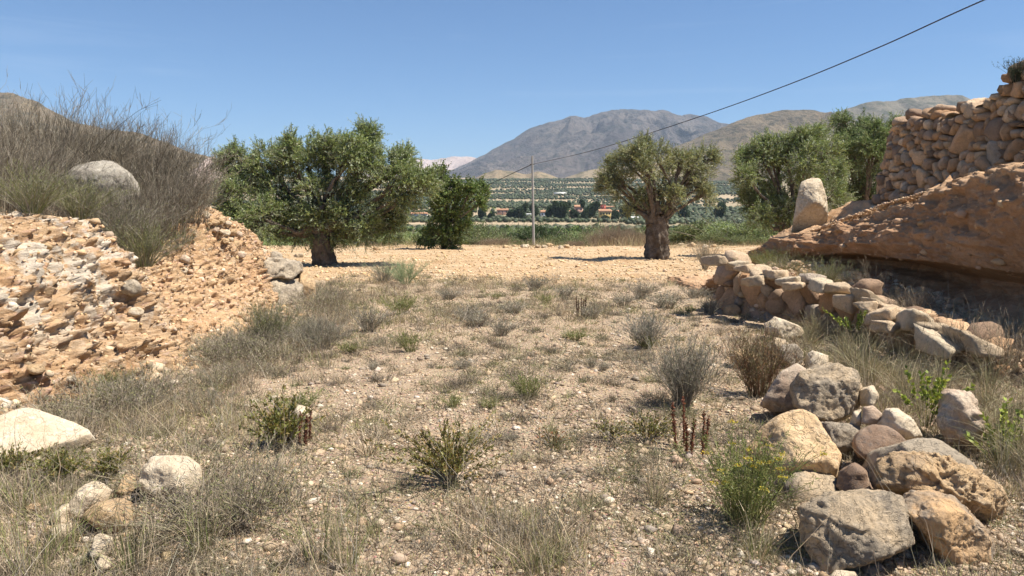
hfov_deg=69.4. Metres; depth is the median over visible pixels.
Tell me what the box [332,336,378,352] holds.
tuft
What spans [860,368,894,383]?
dry grass clump
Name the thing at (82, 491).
rock
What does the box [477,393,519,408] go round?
tuft
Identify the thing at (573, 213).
pine tree
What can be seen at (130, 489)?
rock
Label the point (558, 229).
orchard tree
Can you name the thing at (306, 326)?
grey grass clump
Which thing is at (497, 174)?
hill
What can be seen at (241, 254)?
cobble
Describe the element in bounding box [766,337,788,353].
rock
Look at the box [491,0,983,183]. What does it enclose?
power cable
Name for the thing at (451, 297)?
tuft
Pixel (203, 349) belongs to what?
grey grass clump
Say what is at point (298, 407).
rock
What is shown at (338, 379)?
tuft
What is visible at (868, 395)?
rock
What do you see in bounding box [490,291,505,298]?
tuft
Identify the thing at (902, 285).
dry grass
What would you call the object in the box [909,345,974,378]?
dry grass clump
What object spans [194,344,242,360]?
grey grass clump
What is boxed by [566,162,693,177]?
hill
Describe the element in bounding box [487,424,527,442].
tuft
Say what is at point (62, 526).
rock
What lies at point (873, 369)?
dry grass clump
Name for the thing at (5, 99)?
hill
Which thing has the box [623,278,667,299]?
tuft
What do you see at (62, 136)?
dry bush
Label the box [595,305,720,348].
dead bush
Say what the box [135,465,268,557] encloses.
green grass clump
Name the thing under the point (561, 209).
pine tree
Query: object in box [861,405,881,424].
rock
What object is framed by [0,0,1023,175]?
sky
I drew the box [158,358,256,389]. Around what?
grey grass clump
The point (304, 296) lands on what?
grey grass clump
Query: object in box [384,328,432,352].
tuft
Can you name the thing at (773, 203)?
olive tree
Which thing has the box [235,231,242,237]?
cobble
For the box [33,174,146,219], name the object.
shrub
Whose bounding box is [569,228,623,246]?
dry shrub
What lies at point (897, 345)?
dry grass clump
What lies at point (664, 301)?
tuft
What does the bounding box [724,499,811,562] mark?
green grass clump
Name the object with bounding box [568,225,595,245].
green shrub
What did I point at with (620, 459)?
tuft
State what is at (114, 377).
grass tuft
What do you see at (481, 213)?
pine tree
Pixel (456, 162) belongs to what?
mountain
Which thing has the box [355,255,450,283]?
pale shrub
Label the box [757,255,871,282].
shrub
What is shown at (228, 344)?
grey grass clump
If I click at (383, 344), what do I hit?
grey grass clump
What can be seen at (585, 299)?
dock plant
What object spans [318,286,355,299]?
grey grass clump
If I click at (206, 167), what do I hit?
quarry slope
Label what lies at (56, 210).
dry bush
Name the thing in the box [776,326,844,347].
dry grass clump
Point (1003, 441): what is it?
dry grass clump
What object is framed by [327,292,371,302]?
grey grass clump
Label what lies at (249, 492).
grey grass clump
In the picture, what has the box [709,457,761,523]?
green grass clump
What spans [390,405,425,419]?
tuft
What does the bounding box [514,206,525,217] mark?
pine tree
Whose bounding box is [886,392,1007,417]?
dry grass clump
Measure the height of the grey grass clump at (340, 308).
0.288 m
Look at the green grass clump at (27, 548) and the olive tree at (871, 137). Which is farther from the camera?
the olive tree at (871, 137)
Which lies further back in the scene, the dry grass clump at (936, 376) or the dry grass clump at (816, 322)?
the dry grass clump at (816, 322)
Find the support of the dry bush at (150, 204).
on the earth bank at (95, 244)
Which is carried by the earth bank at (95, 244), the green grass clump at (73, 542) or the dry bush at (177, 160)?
the dry bush at (177, 160)
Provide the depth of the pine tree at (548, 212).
590.26 m
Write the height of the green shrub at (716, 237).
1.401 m
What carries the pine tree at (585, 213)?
on the ground at (422, 250)
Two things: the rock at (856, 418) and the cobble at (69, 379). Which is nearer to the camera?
the rock at (856, 418)
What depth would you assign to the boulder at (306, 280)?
13.03 m
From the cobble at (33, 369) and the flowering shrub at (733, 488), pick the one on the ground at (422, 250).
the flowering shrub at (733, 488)
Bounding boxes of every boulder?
[64,160,140,206]
[137,455,203,502]
[269,278,303,306]
[298,270,315,299]
[747,409,841,483]
[760,363,805,412]
[764,316,803,339]
[789,362,861,421]
[797,488,914,573]
[852,424,905,459]
[862,438,976,489]
[874,450,1007,520]
[903,490,995,566]
[936,389,984,451]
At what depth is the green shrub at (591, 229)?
109.50 m
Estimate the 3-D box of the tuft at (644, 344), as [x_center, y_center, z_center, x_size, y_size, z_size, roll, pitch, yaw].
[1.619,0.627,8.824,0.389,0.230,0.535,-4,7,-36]
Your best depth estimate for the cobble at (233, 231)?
11.61 m
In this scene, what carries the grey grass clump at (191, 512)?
on the ground at (422, 250)
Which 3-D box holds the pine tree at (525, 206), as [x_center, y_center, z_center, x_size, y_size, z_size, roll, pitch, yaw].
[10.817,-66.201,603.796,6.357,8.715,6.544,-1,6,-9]
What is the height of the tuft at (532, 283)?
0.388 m
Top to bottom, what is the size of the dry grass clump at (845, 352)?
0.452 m
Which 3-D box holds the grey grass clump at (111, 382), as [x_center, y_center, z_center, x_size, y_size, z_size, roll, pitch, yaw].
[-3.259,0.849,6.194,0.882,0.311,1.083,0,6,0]
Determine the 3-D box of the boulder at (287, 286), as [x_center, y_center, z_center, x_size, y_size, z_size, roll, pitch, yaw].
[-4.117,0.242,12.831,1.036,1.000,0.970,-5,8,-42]
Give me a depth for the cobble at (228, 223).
11.36 m
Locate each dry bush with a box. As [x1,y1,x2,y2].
[0,65,127,158]
[0,73,209,208]
[0,80,231,207]
[0,99,150,214]
[0,120,96,213]
[0,165,141,219]
[22,158,222,251]
[23,107,236,208]
[26,97,283,203]
[78,149,245,237]
[132,156,254,222]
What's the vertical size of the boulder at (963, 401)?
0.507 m
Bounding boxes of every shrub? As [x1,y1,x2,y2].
[0,156,121,212]
[1,177,217,246]
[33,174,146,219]
[103,205,257,266]
[130,200,205,234]
[263,240,296,245]
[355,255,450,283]
[374,226,457,245]
[406,236,488,244]
[454,217,521,244]
[463,213,531,237]
[471,236,497,245]
[476,234,523,245]
[486,218,530,237]
[488,226,528,239]
[489,219,562,243]
[503,235,527,244]
[522,227,566,244]
[525,210,577,240]
[549,223,596,240]
[555,214,616,235]
[555,222,601,240]
[559,239,592,245]
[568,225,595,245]
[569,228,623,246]
[586,216,645,245]
[606,226,671,245]
[645,213,777,237]
[649,415,828,530]
[668,214,710,244]
[670,205,745,244]
[671,211,772,237]
[692,225,767,244]
[718,233,766,245]
[732,223,778,241]
[732,243,831,271]
[749,247,792,263]
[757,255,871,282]
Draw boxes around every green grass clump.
[0,454,70,512]
[0,476,129,575]
[1,445,140,557]
[83,485,181,575]
[135,429,197,463]
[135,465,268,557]
[189,421,286,474]
[224,458,378,564]
[246,459,312,507]
[303,485,393,571]
[345,500,405,537]
[490,511,563,575]
[497,524,598,569]
[611,498,649,533]
[636,477,682,506]
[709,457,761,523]
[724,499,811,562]
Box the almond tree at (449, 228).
[410,158,495,248]
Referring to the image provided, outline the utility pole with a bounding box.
[530,156,534,245]
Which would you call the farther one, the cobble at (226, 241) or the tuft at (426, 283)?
the tuft at (426, 283)
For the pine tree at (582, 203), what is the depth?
588.19 m
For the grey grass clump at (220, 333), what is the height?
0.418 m
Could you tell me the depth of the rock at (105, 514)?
3.68 m
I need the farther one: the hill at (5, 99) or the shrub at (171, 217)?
the hill at (5, 99)
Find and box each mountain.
[362,156,475,176]
[441,109,728,177]
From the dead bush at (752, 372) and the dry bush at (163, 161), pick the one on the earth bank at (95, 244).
the dry bush at (163, 161)
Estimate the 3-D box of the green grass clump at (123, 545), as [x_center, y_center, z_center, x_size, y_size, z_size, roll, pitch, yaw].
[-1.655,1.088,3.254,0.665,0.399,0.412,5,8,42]
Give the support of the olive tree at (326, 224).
on the ground at (422, 250)
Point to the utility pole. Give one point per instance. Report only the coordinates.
(533, 219)
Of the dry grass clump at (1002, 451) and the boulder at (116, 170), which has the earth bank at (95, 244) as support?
the boulder at (116, 170)
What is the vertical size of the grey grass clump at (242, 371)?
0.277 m
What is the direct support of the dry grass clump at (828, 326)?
on the ground at (422, 250)
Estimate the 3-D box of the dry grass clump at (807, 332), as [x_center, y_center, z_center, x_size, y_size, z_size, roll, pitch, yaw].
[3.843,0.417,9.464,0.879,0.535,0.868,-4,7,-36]
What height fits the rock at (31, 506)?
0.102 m
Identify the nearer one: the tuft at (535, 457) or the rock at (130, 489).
the rock at (130, 489)
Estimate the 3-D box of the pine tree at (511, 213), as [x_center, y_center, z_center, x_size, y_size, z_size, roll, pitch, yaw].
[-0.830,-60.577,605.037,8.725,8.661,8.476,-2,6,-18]
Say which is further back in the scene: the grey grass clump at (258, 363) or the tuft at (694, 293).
the tuft at (694, 293)
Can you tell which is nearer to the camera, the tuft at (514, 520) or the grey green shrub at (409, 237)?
the tuft at (514, 520)
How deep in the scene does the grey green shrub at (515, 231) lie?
109.31 m
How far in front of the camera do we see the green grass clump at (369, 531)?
3.65 m
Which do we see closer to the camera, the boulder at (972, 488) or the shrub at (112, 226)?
the boulder at (972, 488)
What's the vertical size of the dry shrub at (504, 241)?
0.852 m
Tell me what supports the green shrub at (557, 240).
on the ground at (422, 250)
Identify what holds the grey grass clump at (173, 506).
on the ground at (422, 250)
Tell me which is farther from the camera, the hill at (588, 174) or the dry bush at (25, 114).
the hill at (588, 174)
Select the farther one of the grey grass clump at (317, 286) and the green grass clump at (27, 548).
the grey grass clump at (317, 286)
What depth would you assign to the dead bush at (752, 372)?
6.48 m
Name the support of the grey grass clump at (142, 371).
on the ground at (422, 250)
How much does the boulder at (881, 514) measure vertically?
0.592 m
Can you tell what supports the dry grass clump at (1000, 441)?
on the ground at (422, 250)
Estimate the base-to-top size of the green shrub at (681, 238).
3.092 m
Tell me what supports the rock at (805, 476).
on the ground at (422, 250)
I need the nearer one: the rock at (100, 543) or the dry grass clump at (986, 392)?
the rock at (100, 543)
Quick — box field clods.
[263,244,759,284]
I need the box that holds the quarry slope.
[190,156,222,183]
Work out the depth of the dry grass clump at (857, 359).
7.35 m
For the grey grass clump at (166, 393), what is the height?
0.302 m
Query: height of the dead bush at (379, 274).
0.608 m
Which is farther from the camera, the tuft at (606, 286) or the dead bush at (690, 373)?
the tuft at (606, 286)
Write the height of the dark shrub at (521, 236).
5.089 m
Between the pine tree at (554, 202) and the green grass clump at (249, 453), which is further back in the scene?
the pine tree at (554, 202)
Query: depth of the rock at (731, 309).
11.59 m
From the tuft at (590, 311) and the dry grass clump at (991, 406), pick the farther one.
the tuft at (590, 311)
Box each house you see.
[411,212,427,215]
[497,209,508,214]
[574,205,582,212]
[598,209,610,217]
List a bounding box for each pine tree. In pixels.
[478,207,486,218]
[487,211,494,217]
[506,209,515,217]
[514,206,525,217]
[522,202,528,211]
[529,203,538,216]
[545,205,552,217]
[552,200,558,208]
[552,201,568,217]
[569,209,578,217]
[579,199,584,207]
[581,207,589,218]
[586,202,598,216]
[611,209,619,219]
[619,206,630,217]
[677,203,690,216]
[713,202,726,216]
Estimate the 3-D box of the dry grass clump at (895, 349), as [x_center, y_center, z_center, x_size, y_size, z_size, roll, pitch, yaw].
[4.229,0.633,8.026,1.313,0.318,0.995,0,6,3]
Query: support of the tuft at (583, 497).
on the ground at (422, 250)
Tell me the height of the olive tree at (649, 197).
4.535 m
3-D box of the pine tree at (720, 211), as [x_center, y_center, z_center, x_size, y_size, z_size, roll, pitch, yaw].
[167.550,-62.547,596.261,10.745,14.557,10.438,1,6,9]
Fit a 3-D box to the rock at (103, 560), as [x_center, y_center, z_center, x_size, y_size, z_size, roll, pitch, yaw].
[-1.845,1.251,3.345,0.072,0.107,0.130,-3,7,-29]
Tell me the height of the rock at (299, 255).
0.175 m
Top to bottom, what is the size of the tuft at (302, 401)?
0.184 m
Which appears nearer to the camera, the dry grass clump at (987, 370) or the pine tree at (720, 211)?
the dry grass clump at (987, 370)
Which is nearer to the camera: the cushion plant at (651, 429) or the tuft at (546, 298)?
the cushion plant at (651, 429)
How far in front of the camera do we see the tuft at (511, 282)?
16.50 m
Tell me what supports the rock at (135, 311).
on the earth bank at (95, 244)
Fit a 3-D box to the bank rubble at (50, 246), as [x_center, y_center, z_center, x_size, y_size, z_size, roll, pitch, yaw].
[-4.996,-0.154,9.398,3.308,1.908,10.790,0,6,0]
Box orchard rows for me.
[198,178,780,229]
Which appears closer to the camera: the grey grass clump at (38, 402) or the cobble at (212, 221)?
the grey grass clump at (38, 402)
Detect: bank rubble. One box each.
[0,206,276,401]
[747,163,1023,278]
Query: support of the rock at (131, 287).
on the earth bank at (95, 244)
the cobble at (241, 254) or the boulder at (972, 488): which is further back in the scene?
the cobble at (241, 254)
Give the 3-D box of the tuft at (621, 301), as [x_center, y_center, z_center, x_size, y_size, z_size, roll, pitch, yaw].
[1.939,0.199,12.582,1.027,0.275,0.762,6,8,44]
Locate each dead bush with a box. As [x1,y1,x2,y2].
[209,286,319,348]
[266,306,371,350]
[352,258,406,281]
[576,325,741,408]
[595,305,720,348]
[680,240,720,269]
[696,317,822,397]
[827,257,913,288]
[861,308,1023,380]
[867,296,1023,365]
[874,280,981,311]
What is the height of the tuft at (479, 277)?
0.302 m
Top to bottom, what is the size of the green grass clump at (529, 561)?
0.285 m
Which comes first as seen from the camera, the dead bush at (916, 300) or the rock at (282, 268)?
the dead bush at (916, 300)
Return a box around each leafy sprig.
[822,307,867,340]
[892,360,974,427]
[964,396,1023,461]
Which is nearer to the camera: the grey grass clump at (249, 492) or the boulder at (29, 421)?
the grey grass clump at (249, 492)
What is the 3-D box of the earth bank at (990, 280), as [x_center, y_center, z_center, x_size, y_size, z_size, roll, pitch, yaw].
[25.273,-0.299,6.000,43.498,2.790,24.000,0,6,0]
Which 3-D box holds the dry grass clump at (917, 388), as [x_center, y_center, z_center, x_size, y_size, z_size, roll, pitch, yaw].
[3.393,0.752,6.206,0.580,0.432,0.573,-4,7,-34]
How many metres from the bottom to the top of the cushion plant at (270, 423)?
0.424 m
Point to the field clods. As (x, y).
(496, 273)
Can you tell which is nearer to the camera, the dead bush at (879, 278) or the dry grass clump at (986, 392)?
the dry grass clump at (986, 392)
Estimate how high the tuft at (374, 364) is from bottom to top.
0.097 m
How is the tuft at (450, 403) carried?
on the ground at (422, 250)
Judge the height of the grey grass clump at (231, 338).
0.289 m
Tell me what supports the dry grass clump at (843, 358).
on the ground at (422, 250)
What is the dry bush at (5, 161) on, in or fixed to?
on the earth bank at (95, 244)
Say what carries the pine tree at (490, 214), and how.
on the ground at (422, 250)
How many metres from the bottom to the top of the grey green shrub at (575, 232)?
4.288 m
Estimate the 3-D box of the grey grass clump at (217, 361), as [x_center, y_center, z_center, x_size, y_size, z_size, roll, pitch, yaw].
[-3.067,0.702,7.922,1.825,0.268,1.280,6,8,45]
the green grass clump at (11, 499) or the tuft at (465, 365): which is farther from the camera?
the tuft at (465, 365)
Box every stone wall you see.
[700,250,1023,382]
[871,60,1023,204]
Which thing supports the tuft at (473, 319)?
on the ground at (422, 250)
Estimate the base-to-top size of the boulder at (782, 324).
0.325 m
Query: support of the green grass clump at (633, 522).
on the ground at (422, 250)
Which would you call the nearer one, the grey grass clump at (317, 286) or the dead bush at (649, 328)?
the dead bush at (649, 328)
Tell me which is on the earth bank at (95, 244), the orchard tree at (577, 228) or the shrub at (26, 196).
the shrub at (26, 196)
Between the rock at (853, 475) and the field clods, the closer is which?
the rock at (853, 475)
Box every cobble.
[27,364,45,374]
[67,376,75,381]
[180,255,189,262]
[181,267,187,273]
[210,219,219,225]
[222,238,229,243]
[224,229,230,236]
[225,221,231,226]
[230,228,236,234]
[233,241,239,246]
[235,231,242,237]
[237,251,245,257]
[270,251,282,257]
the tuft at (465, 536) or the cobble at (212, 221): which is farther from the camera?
the cobble at (212, 221)
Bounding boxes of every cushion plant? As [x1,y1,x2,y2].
[0,438,58,477]
[3,440,117,479]
[66,443,145,480]
[239,384,325,449]
[363,409,512,485]
[529,421,576,445]
[575,412,639,441]
[609,409,680,443]
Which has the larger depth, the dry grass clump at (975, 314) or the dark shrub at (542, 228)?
the dark shrub at (542, 228)
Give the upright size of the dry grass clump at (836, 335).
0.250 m
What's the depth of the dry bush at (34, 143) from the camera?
8.75 m
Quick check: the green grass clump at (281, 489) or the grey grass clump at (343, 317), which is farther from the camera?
the grey grass clump at (343, 317)
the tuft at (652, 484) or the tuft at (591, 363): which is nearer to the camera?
the tuft at (652, 484)
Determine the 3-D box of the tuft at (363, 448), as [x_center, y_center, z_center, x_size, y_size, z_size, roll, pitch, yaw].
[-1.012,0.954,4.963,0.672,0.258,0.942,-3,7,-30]
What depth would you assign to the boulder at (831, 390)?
5.06 m
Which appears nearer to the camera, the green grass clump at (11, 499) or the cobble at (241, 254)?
the green grass clump at (11, 499)
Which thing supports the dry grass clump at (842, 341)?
on the ground at (422, 250)
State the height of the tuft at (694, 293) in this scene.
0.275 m
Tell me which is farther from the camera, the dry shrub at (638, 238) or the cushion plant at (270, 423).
the dry shrub at (638, 238)
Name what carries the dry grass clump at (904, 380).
on the ground at (422, 250)
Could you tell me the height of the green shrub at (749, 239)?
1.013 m
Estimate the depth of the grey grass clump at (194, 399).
5.88 m
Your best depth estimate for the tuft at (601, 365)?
7.43 m
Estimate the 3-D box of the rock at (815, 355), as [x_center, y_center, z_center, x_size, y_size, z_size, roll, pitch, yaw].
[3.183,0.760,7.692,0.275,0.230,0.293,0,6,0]
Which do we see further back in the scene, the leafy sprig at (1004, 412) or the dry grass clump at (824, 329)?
the dry grass clump at (824, 329)
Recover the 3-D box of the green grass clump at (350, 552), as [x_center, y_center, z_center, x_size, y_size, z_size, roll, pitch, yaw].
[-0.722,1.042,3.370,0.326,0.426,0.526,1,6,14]
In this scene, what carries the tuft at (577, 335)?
on the ground at (422, 250)
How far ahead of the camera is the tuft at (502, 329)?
9.87 m
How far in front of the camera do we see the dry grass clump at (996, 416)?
5.59 m
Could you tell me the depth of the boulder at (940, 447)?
4.11 m
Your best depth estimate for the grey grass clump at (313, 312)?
10.71 m
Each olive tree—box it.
[208,112,445,265]
[590,128,728,259]
[727,118,860,237]
[823,106,904,206]
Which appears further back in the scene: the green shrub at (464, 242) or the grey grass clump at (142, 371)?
the green shrub at (464, 242)
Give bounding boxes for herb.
[992,56,1023,82]
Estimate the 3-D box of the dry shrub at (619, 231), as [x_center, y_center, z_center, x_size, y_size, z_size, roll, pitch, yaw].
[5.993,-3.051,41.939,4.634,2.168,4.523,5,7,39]
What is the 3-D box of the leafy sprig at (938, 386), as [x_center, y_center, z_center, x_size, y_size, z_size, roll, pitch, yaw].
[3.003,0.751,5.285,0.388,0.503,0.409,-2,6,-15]
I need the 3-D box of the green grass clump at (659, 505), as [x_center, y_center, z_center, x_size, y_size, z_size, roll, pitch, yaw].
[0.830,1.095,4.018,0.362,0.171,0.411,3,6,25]
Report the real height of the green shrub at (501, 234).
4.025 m
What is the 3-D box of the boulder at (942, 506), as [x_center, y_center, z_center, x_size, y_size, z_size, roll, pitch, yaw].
[2.070,1.208,3.524,0.420,0.508,0.540,3,6,26]
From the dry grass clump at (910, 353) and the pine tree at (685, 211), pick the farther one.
the pine tree at (685, 211)
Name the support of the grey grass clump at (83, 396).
on the ground at (422, 250)
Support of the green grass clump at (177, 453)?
on the ground at (422, 250)
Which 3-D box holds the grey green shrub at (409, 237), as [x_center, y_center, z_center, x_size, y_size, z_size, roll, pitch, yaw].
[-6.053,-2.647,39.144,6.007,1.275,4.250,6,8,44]
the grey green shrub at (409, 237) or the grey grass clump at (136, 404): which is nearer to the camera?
the grey grass clump at (136, 404)
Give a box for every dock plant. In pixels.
[285,411,312,444]
[575,297,586,316]
[670,396,710,457]
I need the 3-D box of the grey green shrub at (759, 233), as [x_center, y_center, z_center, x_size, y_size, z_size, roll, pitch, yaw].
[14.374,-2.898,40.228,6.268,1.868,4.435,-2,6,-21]
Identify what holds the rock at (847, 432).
on the ground at (422, 250)
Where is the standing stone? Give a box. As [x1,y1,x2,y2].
[791,178,827,232]
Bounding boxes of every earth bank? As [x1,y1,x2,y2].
[0,203,277,414]
[668,162,1023,327]
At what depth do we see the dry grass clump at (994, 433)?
4.83 m
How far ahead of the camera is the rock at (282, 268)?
12.68 m
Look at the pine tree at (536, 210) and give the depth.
597.17 m
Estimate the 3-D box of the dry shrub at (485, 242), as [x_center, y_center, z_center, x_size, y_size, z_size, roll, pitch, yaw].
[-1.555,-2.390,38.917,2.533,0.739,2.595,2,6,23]
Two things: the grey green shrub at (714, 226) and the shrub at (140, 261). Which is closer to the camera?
the shrub at (140, 261)
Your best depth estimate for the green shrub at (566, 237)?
57.85 m
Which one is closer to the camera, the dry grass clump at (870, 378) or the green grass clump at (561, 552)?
the green grass clump at (561, 552)
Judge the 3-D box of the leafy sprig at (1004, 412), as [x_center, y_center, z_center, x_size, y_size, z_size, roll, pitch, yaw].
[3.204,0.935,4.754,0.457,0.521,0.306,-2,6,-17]
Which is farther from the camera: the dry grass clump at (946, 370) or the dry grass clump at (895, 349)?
the dry grass clump at (895, 349)
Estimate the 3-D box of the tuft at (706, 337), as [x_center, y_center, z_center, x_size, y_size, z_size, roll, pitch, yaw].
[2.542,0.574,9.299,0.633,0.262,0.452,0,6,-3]
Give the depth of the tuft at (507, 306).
11.68 m
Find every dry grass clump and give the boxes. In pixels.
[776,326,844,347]
[777,306,851,340]
[788,305,836,339]
[790,309,853,340]
[796,311,864,340]
[799,336,877,365]
[805,325,852,341]
[810,314,885,353]
[810,319,916,373]
[812,326,936,384]
[819,329,863,350]
[825,343,873,366]
[830,319,880,349]
[840,341,970,400]
[847,346,916,380]
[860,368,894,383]
[862,346,978,392]
[871,333,926,357]
[873,359,940,404]
[874,329,914,357]
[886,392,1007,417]
[888,339,940,363]
[891,376,934,412]
[901,345,984,388]
[903,382,1019,429]
[908,352,991,381]
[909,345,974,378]
[909,403,1023,466]
[925,360,1023,404]
[933,402,1023,457]
[942,404,1023,469]
[945,342,1023,385]
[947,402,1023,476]
[957,375,1023,412]
[958,400,1023,455]
[964,304,1006,322]
[964,409,1023,463]
[964,429,1023,471]
[975,384,1023,427]
[978,380,1023,427]
[988,305,1023,331]
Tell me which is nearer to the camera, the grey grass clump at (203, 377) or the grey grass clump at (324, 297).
the grey grass clump at (203, 377)
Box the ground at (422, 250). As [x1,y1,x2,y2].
[0,176,1023,575]
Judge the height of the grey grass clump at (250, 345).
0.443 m
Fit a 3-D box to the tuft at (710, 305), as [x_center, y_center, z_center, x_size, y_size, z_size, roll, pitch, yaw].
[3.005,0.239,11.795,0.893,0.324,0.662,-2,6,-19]
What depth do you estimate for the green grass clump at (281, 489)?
3.98 m
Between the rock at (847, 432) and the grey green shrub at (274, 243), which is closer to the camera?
the rock at (847, 432)
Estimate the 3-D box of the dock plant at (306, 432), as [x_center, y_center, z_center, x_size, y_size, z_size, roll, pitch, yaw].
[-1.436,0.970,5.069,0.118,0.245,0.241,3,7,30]
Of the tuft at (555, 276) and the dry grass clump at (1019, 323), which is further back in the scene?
the tuft at (555, 276)
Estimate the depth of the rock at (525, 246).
34.26 m
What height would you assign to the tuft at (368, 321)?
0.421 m
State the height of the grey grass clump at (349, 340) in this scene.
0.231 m
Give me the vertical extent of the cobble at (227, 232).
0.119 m
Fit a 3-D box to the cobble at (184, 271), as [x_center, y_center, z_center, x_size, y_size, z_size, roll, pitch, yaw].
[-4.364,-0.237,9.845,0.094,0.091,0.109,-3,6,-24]
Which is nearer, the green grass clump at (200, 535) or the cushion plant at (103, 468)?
the green grass clump at (200, 535)
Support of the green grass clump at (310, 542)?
on the ground at (422, 250)
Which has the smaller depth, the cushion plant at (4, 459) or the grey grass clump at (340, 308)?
the cushion plant at (4, 459)
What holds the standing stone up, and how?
on the earth bank at (990, 280)
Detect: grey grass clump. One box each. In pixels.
[0,371,188,418]
[4,403,133,440]
[20,388,133,418]
[26,366,191,419]
[55,365,187,403]
[68,416,308,513]
[71,452,356,573]
[76,359,217,402]
[96,466,339,550]
[100,375,183,404]
[102,395,170,413]
[114,429,367,531]
[156,373,254,415]
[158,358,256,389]
[168,325,263,363]
[174,341,301,368]
[179,331,298,358]
[186,454,330,515]
[187,324,309,356]
[188,322,297,357]
[190,317,318,353]
[191,331,301,349]
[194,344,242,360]
[199,358,264,383]
[201,353,312,374]
[213,325,284,361]
[215,332,330,365]
[278,283,335,306]
[280,319,350,334]
[282,293,352,323]
[295,283,345,311]
[296,287,358,309]
[315,279,351,295]
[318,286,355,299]
[324,299,360,315]
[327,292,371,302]
[329,308,364,324]
[335,334,398,351]
[363,328,415,353]
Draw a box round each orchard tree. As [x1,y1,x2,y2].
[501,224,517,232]
[554,227,567,235]
[571,225,581,231]
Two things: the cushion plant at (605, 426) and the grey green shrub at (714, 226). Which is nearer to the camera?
the cushion plant at (605, 426)
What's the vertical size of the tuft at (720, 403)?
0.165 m
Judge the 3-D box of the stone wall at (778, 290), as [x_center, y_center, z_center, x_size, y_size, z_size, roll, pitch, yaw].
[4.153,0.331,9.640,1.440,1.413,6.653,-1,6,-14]
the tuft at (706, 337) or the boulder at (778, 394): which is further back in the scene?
the tuft at (706, 337)
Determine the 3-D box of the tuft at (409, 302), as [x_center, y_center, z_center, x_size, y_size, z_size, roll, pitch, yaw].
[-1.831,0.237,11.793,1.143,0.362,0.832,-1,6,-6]
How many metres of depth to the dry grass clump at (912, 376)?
6.54 m
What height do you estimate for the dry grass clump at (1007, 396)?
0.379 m
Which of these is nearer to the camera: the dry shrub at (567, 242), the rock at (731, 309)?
the rock at (731, 309)
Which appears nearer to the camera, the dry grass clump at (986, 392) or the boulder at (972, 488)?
the boulder at (972, 488)
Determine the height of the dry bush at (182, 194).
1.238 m
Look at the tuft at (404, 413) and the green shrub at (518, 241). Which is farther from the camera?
the green shrub at (518, 241)
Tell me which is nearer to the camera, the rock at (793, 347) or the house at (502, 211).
the rock at (793, 347)
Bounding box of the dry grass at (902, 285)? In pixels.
[712,260,1023,383]
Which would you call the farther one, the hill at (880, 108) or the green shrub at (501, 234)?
the hill at (880, 108)
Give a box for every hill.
[0,92,223,186]
[476,170,556,178]
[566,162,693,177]
[653,110,875,181]
[834,95,970,125]
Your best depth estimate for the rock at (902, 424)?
4.62 m
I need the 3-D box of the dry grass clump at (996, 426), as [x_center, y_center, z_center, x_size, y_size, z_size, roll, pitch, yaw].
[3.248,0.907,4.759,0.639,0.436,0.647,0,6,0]
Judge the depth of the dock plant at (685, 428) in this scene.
4.87 m
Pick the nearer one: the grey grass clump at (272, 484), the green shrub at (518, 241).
the grey grass clump at (272, 484)
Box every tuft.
[76,362,173,395]
[257,387,338,408]
[312,417,418,456]
[318,368,360,383]
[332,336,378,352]
[334,301,417,331]
[358,360,384,368]
[369,291,430,314]
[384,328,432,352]
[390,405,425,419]
[409,274,435,290]
[411,357,422,371]
[423,308,511,326]
[428,285,471,299]
[432,391,470,407]
[435,298,496,318]
[440,354,478,368]
[443,520,481,547]
[472,273,497,282]
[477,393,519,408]
[479,316,528,335]
[484,297,533,312]
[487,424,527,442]
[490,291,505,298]
[499,368,563,397]
[499,504,531,529]
[500,277,521,285]
[517,274,554,290]
[526,285,592,295]
[530,454,551,461]
[534,293,560,302]
[546,266,568,282]
[560,327,598,340]
[563,487,604,504]
[570,302,615,318]
[575,355,603,367]
[593,360,617,370]
[595,282,615,290]
[605,291,650,305]
[605,291,709,308]
[608,448,629,467]
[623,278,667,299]
[623,436,704,499]
[630,333,666,349]
[672,304,701,313]
[673,295,733,313]
[680,285,715,298]
[694,324,722,343]
[700,393,742,410]
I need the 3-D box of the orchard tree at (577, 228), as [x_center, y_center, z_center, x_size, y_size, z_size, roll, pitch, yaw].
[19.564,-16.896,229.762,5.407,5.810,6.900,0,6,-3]
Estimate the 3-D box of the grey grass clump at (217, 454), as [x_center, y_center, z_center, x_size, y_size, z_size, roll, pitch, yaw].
[-1.930,0.999,4.310,1.686,0.276,1.183,9,10,56]
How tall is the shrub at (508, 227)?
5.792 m
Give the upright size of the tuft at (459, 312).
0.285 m
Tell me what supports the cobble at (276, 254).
on the rock at (282, 268)
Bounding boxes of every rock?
[24,503,40,514]
[49,503,71,523]
[49,523,74,538]
[68,481,112,518]
[82,498,133,532]
[89,533,113,559]
[95,554,112,569]
[116,473,137,495]
[120,279,141,295]
[127,307,143,315]
[293,404,317,416]
[294,253,303,256]
[520,244,529,247]
[723,304,740,314]
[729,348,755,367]
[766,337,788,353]
[777,344,803,365]
[777,470,838,502]
[803,350,828,367]
[821,421,860,455]
[830,570,858,575]
[836,463,872,490]
[850,409,861,425]
[859,385,878,405]
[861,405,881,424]
[877,408,922,439]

